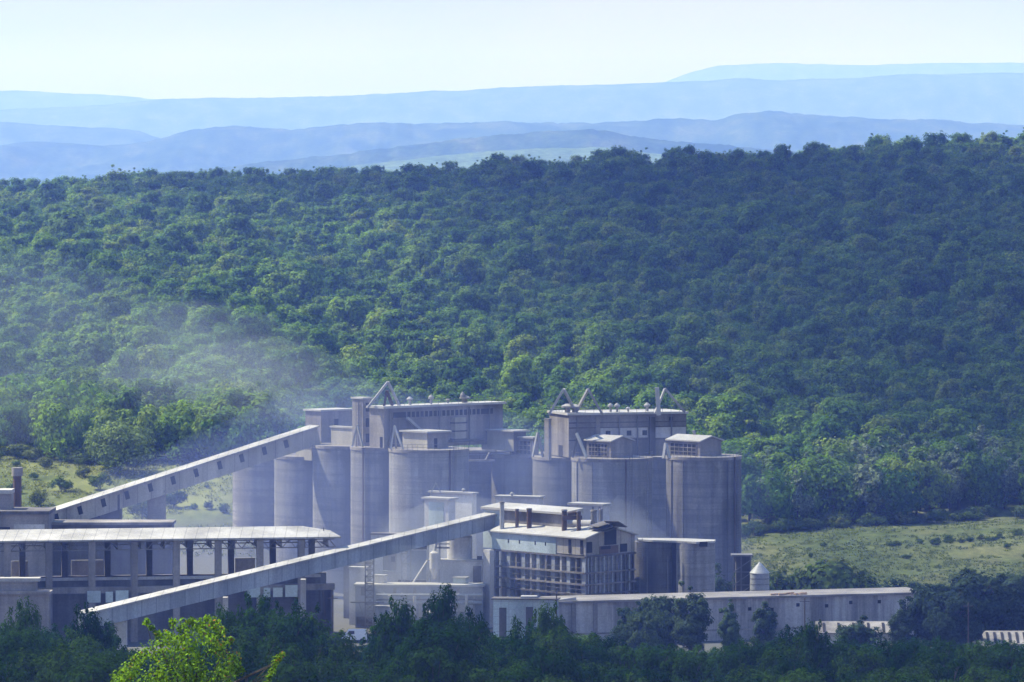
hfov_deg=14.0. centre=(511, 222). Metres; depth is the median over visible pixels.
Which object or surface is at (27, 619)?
leafy tree
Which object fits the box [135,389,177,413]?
forest tree
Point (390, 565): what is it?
mill building
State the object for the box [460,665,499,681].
leafy tree
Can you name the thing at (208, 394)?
forest tree
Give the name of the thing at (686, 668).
leafy tree
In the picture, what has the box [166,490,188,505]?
shrub
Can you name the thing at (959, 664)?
leafy tree
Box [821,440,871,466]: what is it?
forest tree
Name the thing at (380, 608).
cabin
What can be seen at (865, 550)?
grass
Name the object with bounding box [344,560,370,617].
side block
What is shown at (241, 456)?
window
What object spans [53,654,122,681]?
leafy tree
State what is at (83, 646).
leafy tree
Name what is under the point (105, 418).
forest tree
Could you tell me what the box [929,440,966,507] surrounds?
forest tree
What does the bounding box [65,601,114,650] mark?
leafy tree
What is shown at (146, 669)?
leafy tree
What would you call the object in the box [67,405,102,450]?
forest tree
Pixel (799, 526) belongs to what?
shrub
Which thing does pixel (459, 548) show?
dust tank
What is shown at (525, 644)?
leafy tree
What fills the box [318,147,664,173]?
hill
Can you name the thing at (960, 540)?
shrub
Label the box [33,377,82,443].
forest tree
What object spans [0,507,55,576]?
building
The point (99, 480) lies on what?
shrub
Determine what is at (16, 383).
forest tree
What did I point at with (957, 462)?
silvery tree
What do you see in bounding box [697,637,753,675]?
leafy tree
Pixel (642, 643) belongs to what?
leafy tree
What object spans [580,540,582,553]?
window
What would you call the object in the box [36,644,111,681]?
leafy tree
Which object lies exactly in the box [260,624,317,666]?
leafy tree
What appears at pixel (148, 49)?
sky
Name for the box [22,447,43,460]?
shrub
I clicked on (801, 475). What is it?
forest tree
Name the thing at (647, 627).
dusty tree
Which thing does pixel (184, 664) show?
oak tree
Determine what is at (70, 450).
shrub
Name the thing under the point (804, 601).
utility pole
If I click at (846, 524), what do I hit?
shrub
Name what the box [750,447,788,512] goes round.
silvery tree
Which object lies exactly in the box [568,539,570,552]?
window
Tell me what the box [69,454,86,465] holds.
shrub
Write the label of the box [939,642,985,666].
leafy tree
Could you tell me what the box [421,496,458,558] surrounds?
sack tower
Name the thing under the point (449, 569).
mill building
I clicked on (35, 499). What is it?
shrub
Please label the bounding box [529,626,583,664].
leafy tree
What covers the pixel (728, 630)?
poplar tree
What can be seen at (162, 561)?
shed
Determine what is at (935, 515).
shrub
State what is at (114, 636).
leafy tree
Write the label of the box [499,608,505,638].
door
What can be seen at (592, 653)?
leafy tree
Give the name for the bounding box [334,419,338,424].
window
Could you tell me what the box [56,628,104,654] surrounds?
leafy tree
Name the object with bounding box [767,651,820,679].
leafy tree
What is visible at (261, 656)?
leafy tree
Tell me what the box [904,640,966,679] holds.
leafy tree
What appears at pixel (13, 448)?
shrub
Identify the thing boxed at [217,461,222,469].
window
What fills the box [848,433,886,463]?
silvery tree
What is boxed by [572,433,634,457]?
cabin
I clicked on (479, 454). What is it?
walkway
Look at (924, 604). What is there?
dusty tree
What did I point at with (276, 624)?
leafy tree
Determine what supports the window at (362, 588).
in the plinth building at (412, 588)
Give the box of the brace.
[413,560,427,581]
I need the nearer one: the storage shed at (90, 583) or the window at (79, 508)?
the storage shed at (90, 583)
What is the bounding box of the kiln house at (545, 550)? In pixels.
[481,501,638,596]
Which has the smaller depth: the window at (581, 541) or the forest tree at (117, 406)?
the window at (581, 541)
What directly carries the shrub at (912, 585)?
on the ground at (204, 563)
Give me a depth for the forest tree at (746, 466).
902.50 m
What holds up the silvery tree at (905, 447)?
on the ground at (204, 563)
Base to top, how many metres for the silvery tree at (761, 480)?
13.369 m
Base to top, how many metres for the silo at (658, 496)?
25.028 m
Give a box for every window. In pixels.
[0,527,9,529]
[77,506,82,514]
[100,498,105,506]
[124,491,129,499]
[147,483,152,491]
[170,476,175,484]
[193,468,198,476]
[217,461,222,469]
[239,454,244,461]
[262,446,266,454]
[283,440,288,447]
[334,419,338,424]
[361,587,364,594]
[392,408,494,418]
[511,440,530,454]
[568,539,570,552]
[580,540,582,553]
[588,443,607,455]
[670,442,696,455]
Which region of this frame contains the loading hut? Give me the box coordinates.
[0,577,40,590]
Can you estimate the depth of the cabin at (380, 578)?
701.51 m
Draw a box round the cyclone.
[430,539,454,581]
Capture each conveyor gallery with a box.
[55,425,320,519]
[74,512,496,649]
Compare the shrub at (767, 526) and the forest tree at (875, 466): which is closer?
the shrub at (767, 526)
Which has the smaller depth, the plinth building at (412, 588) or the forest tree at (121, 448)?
the plinth building at (412, 588)
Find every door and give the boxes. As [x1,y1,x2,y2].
[380,437,382,447]
[473,566,480,582]
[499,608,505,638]
[526,607,532,632]
[558,445,562,456]
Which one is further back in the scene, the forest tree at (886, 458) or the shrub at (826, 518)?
the forest tree at (886, 458)
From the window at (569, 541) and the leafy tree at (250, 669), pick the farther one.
the window at (569, 541)
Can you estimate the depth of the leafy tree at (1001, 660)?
447.55 m
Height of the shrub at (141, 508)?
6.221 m
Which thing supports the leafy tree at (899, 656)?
on the ground at (204, 563)
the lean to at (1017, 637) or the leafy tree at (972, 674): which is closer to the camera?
the leafy tree at (972, 674)
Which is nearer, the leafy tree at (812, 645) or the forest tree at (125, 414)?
the leafy tree at (812, 645)
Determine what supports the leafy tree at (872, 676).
on the ground at (204, 563)
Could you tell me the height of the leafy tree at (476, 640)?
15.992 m
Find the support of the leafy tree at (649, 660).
on the ground at (204, 563)
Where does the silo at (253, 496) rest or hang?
on the ground at (204, 563)
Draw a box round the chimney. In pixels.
[12,467,22,506]
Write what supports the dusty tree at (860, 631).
on the ground at (204, 563)
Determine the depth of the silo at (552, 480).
750.69 m
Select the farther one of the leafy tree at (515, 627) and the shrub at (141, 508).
the shrub at (141, 508)
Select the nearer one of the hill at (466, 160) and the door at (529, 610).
the door at (529, 610)
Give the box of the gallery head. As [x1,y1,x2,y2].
[303,408,351,442]
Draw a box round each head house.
[366,381,505,447]
[547,387,688,457]
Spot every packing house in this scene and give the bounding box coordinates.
[494,492,544,596]
[567,502,611,524]
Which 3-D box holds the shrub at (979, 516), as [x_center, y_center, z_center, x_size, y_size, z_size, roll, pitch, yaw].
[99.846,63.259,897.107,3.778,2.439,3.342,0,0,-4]
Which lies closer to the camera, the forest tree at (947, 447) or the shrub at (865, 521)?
the shrub at (865, 521)
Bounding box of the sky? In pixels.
[0,0,1023,98]
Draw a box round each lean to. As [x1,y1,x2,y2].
[0,590,52,632]
[815,621,890,646]
[982,631,1023,650]
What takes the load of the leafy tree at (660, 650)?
on the ground at (204, 563)
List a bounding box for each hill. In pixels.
[0,72,1023,137]
[0,90,154,109]
[0,110,1023,185]
[0,122,159,145]
[132,129,797,178]
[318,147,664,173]
[666,62,1023,81]
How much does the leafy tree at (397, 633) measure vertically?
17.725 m
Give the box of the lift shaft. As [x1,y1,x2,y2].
[544,418,551,459]
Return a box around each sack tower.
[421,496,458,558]
[428,482,478,558]
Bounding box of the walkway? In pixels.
[469,450,496,461]
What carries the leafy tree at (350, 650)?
on the ground at (204, 563)
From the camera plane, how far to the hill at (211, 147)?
9623.80 m
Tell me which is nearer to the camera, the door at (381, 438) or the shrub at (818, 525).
the door at (381, 438)
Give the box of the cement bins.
[634,538,715,593]
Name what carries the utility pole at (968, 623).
on the ground at (204, 563)
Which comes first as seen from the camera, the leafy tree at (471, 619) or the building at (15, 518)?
the leafy tree at (471, 619)
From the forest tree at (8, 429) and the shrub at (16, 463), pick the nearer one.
the shrub at (16, 463)
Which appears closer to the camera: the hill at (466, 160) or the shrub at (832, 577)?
the shrub at (832, 577)
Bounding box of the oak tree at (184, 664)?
[109,614,285,681]
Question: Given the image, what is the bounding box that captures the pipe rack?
[376,593,481,625]
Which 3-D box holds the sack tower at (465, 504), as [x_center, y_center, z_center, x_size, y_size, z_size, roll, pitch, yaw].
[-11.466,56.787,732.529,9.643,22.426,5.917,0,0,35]
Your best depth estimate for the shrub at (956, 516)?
895.95 m
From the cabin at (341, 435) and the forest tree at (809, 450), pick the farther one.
the forest tree at (809, 450)
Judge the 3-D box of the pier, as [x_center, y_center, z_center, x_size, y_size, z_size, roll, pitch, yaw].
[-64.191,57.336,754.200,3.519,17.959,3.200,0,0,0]
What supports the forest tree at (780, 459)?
on the ground at (204, 563)
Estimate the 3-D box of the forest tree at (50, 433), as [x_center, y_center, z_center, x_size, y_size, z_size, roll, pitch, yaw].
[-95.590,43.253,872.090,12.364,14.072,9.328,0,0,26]
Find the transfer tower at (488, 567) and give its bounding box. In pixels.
[481,509,499,627]
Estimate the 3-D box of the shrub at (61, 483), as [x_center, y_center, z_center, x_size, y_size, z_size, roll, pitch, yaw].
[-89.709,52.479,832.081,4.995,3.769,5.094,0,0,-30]
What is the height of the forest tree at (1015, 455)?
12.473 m
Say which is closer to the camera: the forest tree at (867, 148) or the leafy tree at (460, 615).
the leafy tree at (460, 615)
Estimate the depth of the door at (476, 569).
706.11 m
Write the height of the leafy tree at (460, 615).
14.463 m
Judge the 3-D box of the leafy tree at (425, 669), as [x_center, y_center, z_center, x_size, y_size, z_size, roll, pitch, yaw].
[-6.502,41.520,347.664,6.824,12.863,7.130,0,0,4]
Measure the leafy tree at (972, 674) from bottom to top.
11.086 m
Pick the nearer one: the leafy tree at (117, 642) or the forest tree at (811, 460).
the leafy tree at (117, 642)
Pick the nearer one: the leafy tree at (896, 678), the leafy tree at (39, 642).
the leafy tree at (896, 678)
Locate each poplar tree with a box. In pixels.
[668,581,714,655]
[716,598,741,649]
[749,601,778,646]
[886,596,920,645]
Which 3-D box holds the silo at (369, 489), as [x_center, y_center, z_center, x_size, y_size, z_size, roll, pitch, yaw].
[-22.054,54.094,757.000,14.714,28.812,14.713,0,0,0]
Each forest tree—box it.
[0,371,38,402]
[0,381,22,445]
[0,384,20,446]
[0,396,37,447]
[0,405,23,448]
[13,382,49,438]
[22,398,53,451]
[25,378,101,444]
[29,396,84,459]
[31,391,58,451]
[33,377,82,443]
[34,368,56,384]
[67,401,95,450]
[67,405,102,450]
[70,405,92,438]
[77,399,95,409]
[81,383,103,406]
[82,418,156,474]
[88,404,132,454]
[91,384,124,421]
[94,389,123,414]
[95,377,126,396]
[114,386,154,446]
[117,409,141,441]
[121,376,157,406]
[126,404,179,458]
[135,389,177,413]
[148,381,180,405]
[152,409,197,461]
[168,395,210,456]
[172,384,197,402]
[180,406,242,456]
[193,390,218,406]
[193,401,212,455]
[199,387,255,410]
[200,396,242,419]
[208,379,245,404]
[211,386,247,416]
[211,386,260,397]
[217,404,272,447]
[298,169,312,177]
[418,165,436,176]
[721,441,763,482]
[734,452,770,518]
[741,471,796,523]
[744,149,761,158]
[752,448,793,466]
[765,453,791,472]
[766,463,792,515]
[782,458,833,518]
[792,450,837,517]
[795,442,818,465]
[807,461,869,520]
[812,436,865,459]
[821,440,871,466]
[822,455,848,474]
[833,461,859,508]
[842,145,874,153]
[843,434,896,455]
[856,464,865,511]
[870,453,901,511]
[871,460,898,515]
[878,452,902,462]
[880,456,931,504]
[897,446,928,513]
[925,436,965,496]
[928,444,945,459]
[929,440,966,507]
[949,436,983,497]
[976,451,1012,507]
[979,446,1016,496]
[980,435,1023,459]
[1006,137,1015,147]
[1010,136,1021,148]
[1011,450,1023,493]
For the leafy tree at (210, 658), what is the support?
on the ground at (204, 563)
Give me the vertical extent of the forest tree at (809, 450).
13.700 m
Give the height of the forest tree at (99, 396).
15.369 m
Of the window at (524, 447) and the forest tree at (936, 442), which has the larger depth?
the forest tree at (936, 442)
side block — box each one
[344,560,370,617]
[348,566,368,624]
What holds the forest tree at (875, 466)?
on the ground at (204, 563)
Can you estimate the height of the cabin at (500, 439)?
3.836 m
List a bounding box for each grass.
[0,456,255,559]
[741,515,1023,586]
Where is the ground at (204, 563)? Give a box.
[0,271,1023,656]
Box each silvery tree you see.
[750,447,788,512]
[753,466,782,521]
[784,467,814,519]
[800,445,839,514]
[828,454,871,520]
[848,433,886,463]
[849,457,898,513]
[855,445,878,507]
[887,434,916,465]
[908,441,940,505]
[936,443,978,509]
[936,461,967,512]
[937,439,969,503]
[967,423,1007,457]
[982,440,1012,501]
[994,460,1019,509]
[1007,452,1023,505]
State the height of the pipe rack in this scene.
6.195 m
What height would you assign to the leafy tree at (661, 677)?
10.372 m
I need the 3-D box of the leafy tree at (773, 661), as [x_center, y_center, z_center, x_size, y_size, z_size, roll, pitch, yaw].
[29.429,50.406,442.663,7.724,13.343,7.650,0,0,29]
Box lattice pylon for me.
[351,559,383,628]
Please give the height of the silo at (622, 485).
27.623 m
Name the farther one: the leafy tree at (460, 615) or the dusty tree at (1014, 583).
the dusty tree at (1014, 583)
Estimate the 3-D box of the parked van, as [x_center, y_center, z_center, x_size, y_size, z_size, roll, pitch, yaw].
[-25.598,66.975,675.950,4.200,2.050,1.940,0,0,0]
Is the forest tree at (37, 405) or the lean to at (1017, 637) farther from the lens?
the forest tree at (37, 405)
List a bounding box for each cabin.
[296,447,312,460]
[330,426,351,445]
[374,574,387,582]
[374,605,393,631]
[385,425,451,448]
[452,576,469,583]
[482,428,529,450]
[510,432,543,456]
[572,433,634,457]
[662,430,724,458]
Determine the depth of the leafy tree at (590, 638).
492.15 m
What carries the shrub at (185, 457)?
on the ground at (204, 563)
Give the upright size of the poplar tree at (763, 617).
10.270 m
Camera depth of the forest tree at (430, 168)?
1795.77 m
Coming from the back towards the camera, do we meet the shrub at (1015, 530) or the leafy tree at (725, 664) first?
the shrub at (1015, 530)
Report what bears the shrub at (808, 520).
on the ground at (204, 563)
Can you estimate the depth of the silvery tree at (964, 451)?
926.69 m
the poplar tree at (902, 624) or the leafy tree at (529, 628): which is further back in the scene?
the poplar tree at (902, 624)
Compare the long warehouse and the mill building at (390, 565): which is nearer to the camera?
the long warehouse
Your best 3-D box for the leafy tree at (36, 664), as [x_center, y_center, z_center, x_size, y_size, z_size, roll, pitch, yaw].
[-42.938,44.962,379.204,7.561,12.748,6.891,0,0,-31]
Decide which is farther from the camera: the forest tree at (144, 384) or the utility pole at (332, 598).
the forest tree at (144, 384)
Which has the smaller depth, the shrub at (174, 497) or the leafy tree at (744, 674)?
the leafy tree at (744, 674)
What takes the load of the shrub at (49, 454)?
on the ground at (204, 563)
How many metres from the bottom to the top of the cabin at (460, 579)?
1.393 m
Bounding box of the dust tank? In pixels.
[436,535,471,558]
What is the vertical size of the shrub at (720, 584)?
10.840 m
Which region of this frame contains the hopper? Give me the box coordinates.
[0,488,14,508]
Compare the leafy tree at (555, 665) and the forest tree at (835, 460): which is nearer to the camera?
the leafy tree at (555, 665)
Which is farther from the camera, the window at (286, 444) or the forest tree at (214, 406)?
the forest tree at (214, 406)
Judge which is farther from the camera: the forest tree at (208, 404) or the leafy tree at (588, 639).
the forest tree at (208, 404)
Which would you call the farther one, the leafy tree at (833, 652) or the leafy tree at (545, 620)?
the leafy tree at (833, 652)
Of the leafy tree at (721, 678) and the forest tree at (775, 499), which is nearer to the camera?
the leafy tree at (721, 678)
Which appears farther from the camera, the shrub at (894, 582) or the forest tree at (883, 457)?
the forest tree at (883, 457)
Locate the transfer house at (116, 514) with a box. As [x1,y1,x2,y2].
[88,494,121,519]
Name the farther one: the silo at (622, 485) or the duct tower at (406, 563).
the silo at (622, 485)
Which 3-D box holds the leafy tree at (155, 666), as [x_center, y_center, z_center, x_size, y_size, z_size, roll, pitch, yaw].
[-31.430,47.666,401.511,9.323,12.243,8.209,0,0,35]
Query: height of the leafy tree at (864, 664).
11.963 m
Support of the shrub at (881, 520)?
on the ground at (204, 563)
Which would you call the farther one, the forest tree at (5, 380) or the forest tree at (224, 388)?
the forest tree at (5, 380)
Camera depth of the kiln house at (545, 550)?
696.86 m
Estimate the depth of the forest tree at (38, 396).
883.29 m
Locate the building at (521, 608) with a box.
[491,595,560,638]
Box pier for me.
[147,490,165,519]
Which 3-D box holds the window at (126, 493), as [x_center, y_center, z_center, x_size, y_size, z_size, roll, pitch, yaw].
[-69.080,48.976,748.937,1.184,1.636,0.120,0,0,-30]
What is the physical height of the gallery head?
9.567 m
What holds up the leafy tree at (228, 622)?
on the ground at (204, 563)
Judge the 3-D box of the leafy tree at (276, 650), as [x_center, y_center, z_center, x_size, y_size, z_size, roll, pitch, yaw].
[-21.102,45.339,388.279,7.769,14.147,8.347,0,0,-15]
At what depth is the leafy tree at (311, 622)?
446.57 m
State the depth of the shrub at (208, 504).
811.53 m
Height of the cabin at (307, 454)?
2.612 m
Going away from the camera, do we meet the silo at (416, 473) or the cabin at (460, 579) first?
the cabin at (460, 579)
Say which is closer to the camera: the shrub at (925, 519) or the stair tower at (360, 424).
the stair tower at (360, 424)
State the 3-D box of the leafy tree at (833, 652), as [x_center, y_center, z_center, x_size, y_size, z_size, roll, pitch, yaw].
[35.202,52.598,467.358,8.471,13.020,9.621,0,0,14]
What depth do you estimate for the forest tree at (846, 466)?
905.30 m
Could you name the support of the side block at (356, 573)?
on the ground at (204, 563)
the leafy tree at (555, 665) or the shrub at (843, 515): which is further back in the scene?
the shrub at (843, 515)
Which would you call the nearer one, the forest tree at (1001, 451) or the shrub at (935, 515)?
the shrub at (935, 515)
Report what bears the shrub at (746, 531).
on the ground at (204, 563)
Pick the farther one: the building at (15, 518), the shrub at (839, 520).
the shrub at (839, 520)
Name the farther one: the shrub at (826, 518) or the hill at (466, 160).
the hill at (466, 160)
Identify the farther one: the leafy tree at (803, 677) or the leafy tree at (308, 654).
the leafy tree at (308, 654)
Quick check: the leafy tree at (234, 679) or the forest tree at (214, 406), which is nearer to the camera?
the leafy tree at (234, 679)
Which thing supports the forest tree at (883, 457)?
on the ground at (204, 563)
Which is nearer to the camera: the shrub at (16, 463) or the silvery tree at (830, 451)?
the shrub at (16, 463)
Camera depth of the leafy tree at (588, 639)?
575.02 m
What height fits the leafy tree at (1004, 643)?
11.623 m
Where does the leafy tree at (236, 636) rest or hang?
on the ground at (204, 563)
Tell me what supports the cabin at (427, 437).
on the silo at (416, 473)
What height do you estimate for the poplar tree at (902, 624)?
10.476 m
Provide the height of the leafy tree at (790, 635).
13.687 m
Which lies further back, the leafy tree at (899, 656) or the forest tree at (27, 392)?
the forest tree at (27, 392)
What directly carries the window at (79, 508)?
in the conveyor gallery at (198, 471)
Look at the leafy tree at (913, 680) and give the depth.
339.59 m
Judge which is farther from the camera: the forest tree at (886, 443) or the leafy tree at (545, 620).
the forest tree at (886, 443)
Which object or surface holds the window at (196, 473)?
in the conveyor gallery at (198, 471)
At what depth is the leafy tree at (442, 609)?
446.67 m
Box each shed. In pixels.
[0,526,340,641]
[51,520,175,575]
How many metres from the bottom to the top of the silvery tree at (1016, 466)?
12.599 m
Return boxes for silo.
[233,459,273,549]
[274,453,312,561]
[312,443,350,593]
[350,445,388,544]
[388,442,468,532]
[467,447,509,558]
[491,452,540,548]
[532,454,571,506]
[571,451,652,539]
[652,456,665,537]
[665,450,741,591]
[750,562,769,590]
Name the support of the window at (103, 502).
in the conveyor gallery at (198, 471)
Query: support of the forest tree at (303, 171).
on the ground at (204, 563)
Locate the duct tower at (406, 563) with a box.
[401,526,425,581]
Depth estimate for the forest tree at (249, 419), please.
866.28 m
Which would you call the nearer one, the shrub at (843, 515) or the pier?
the pier
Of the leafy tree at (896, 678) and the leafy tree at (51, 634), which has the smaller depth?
the leafy tree at (896, 678)
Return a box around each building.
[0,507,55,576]
[354,582,485,627]
[370,532,428,581]
[428,556,482,582]
[491,595,560,638]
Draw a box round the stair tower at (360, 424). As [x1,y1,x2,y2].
[351,397,372,446]
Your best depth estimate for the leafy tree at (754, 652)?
449.29 m
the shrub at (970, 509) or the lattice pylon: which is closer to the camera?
the lattice pylon
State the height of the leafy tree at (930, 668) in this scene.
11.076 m
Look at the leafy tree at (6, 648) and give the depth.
398.70 m
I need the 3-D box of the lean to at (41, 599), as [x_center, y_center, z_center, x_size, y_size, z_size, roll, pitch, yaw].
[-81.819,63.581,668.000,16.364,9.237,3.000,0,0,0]
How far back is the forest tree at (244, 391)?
896.23 m
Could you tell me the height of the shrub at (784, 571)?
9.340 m
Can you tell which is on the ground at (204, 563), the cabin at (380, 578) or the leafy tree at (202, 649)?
the leafy tree at (202, 649)
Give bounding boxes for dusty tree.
[610,601,645,652]
[624,607,668,649]
[638,594,680,650]
[833,615,887,650]
[907,581,957,645]
[922,584,985,648]
[947,567,1019,642]
[992,571,1023,630]
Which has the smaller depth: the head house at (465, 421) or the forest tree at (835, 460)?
the head house at (465, 421)
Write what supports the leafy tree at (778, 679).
on the ground at (204, 563)
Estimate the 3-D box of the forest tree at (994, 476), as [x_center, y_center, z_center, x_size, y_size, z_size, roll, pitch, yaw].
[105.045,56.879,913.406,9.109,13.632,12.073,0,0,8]
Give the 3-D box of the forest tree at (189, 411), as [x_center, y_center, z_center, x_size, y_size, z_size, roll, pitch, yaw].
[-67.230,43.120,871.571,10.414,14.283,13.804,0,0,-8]
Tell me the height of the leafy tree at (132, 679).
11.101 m
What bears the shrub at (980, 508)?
on the ground at (204, 563)
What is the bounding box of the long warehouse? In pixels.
[540,587,915,643]
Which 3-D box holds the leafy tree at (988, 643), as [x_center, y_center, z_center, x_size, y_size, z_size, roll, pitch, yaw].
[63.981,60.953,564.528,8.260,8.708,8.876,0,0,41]
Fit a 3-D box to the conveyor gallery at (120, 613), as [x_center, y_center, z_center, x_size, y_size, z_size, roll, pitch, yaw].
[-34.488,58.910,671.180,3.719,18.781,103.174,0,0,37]
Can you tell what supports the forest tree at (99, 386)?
on the ground at (204, 563)
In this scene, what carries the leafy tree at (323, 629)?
on the ground at (204, 563)
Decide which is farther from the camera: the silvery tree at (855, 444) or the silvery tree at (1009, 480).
the silvery tree at (855, 444)
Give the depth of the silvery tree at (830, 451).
908.98 m
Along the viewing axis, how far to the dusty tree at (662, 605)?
638.07 m
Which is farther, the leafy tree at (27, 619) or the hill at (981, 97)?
the hill at (981, 97)
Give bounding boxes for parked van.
[341,629,366,641]
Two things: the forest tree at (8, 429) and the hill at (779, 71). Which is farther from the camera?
the hill at (779, 71)
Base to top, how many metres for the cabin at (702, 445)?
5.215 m
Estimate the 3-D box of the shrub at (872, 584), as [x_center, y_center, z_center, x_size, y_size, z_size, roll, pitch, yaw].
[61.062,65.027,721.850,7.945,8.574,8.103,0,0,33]
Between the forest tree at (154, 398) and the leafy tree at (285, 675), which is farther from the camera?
the forest tree at (154, 398)
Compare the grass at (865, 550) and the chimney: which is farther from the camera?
the grass at (865, 550)
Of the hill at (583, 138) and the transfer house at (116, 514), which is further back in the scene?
the hill at (583, 138)
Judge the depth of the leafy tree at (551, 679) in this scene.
353.61 m
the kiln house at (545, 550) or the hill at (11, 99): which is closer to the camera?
the kiln house at (545, 550)
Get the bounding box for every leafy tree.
[0,620,61,656]
[0,632,42,670]
[3,647,64,681]
[5,595,41,638]
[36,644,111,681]
[42,623,71,647]
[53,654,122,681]
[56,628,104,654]
[58,636,108,660]
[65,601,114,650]
[66,620,127,653]
[79,628,121,652]
[82,646,139,674]
[102,635,136,667]
[107,665,143,681]
[120,661,151,681]
[122,650,157,671]
[134,648,158,666]
[134,669,178,681]
[143,646,190,674]
[145,653,191,678]
[180,652,227,681]
[185,643,218,664]
[203,672,237,681]
[204,651,222,670]
[206,601,251,656]
[210,621,267,666]
[216,643,275,681]
[232,607,318,656]
[233,631,279,676]
[238,590,283,627]
[249,644,330,681]
[256,632,318,681]
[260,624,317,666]
[286,597,320,652]
[304,612,332,656]
[314,628,364,670]
[356,621,393,673]
[357,633,375,662]
[366,610,389,673]
[375,595,416,662]
[394,619,483,681]
[395,617,496,668]
[399,643,474,681]
[415,582,465,636]
[451,612,469,631]
[456,604,491,649]
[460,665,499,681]
[488,630,548,664]
[503,614,530,644]
[514,615,588,657]
[527,645,587,681]
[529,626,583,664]
[532,599,567,647]
[533,673,589,681]
[562,638,617,671]
[568,631,605,654]
[577,634,605,644]
[587,632,628,664]
[600,664,661,681]
[613,672,648,681]
[618,643,676,678]
[625,642,649,657]
[634,666,683,681]
[653,644,688,670]
[657,651,717,681]
[682,643,718,677]
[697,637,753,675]
[703,649,748,680]
[711,668,742,681]
[722,663,785,681]
[730,638,779,676]
[755,674,787,681]
[756,634,820,676]
[760,667,825,681]
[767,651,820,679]
[768,624,822,663]
[792,634,859,676]
[798,618,831,669]
[805,666,850,681]
[829,644,889,680]
[834,670,877,681]
[842,639,868,655]
[851,666,912,681]
[859,639,892,663]
[869,637,924,676]
[871,667,928,681]
[894,675,919,681]
[895,658,943,681]
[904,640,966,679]
[927,677,951,681]
[932,657,976,681]
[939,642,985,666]
[952,641,998,678]
[954,665,1023,681]
[963,639,1000,649]
[965,641,1023,679]
[975,639,1022,667]
[1007,674,1017,681]
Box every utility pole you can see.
[328,595,337,641]
[551,588,561,616]
[800,598,809,629]
[968,603,968,646]
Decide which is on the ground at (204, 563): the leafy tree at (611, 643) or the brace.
the leafy tree at (611, 643)
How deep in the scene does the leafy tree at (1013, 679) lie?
375.04 m
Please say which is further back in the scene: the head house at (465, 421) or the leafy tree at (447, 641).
the head house at (465, 421)
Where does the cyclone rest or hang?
on the plinth building at (412, 588)
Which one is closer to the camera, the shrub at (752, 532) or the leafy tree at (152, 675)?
the leafy tree at (152, 675)
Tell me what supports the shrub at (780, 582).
on the ground at (204, 563)
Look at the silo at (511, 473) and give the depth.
762.74 m
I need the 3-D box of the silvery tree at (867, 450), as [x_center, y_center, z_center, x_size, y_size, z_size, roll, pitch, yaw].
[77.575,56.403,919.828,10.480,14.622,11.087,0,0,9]
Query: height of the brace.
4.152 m
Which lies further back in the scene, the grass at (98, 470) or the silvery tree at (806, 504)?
the silvery tree at (806, 504)
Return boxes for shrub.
[0,443,35,457]
[11,459,23,465]
[16,451,26,458]
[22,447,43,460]
[28,472,38,478]
[28,488,47,505]
[38,456,53,467]
[42,450,55,459]
[47,476,73,489]
[61,446,87,461]
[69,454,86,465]
[72,449,99,462]
[75,464,90,476]
[87,472,113,488]
[127,501,146,519]
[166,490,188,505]
[175,450,196,460]
[187,453,203,461]
[190,503,197,508]
[202,500,213,507]
[218,503,229,512]
[715,562,734,591]
[741,524,753,537]
[744,520,758,533]
[746,520,765,535]
[760,522,769,531]
[769,569,798,590]
[771,518,789,531]
[772,569,807,589]
[786,518,797,529]
[786,559,869,589]
[794,523,809,529]
[795,517,820,528]
[809,521,824,528]
[812,557,868,585]
[819,512,840,525]
[822,512,845,522]
[826,521,840,527]
[833,511,852,520]
[834,516,849,527]
[840,516,849,527]
[856,518,873,525]
[858,573,881,587]
[861,511,889,525]
[878,576,905,587]
[880,510,907,523]
[900,580,928,588]
[921,514,932,521]
[926,509,949,521]
[950,512,964,519]
[957,537,965,542]
[959,511,978,519]
[962,506,981,512]
[962,568,976,573]
[969,506,987,515]
[969,511,984,520]
[984,504,999,516]
[1003,543,1011,547]
[1008,505,1023,514]
[1009,498,1018,502]
[1011,528,1021,532]
[1014,505,1023,517]
[1014,508,1023,517]
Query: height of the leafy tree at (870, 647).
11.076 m
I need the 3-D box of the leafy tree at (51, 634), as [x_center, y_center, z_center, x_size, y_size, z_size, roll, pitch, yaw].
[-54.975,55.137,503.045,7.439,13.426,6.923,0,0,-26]
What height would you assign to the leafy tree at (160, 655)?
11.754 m
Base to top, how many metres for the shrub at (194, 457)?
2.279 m
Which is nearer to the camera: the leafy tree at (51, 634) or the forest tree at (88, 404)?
the leafy tree at (51, 634)
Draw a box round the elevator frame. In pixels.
[730,553,752,590]
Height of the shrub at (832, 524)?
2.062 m
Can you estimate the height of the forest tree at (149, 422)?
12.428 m
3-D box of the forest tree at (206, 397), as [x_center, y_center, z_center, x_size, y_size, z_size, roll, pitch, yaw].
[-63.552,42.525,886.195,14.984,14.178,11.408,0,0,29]
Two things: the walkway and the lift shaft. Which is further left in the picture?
the walkway
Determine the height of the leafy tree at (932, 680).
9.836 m
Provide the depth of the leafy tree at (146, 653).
499.31 m
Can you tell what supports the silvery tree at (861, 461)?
on the ground at (204, 563)
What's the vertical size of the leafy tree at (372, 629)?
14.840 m

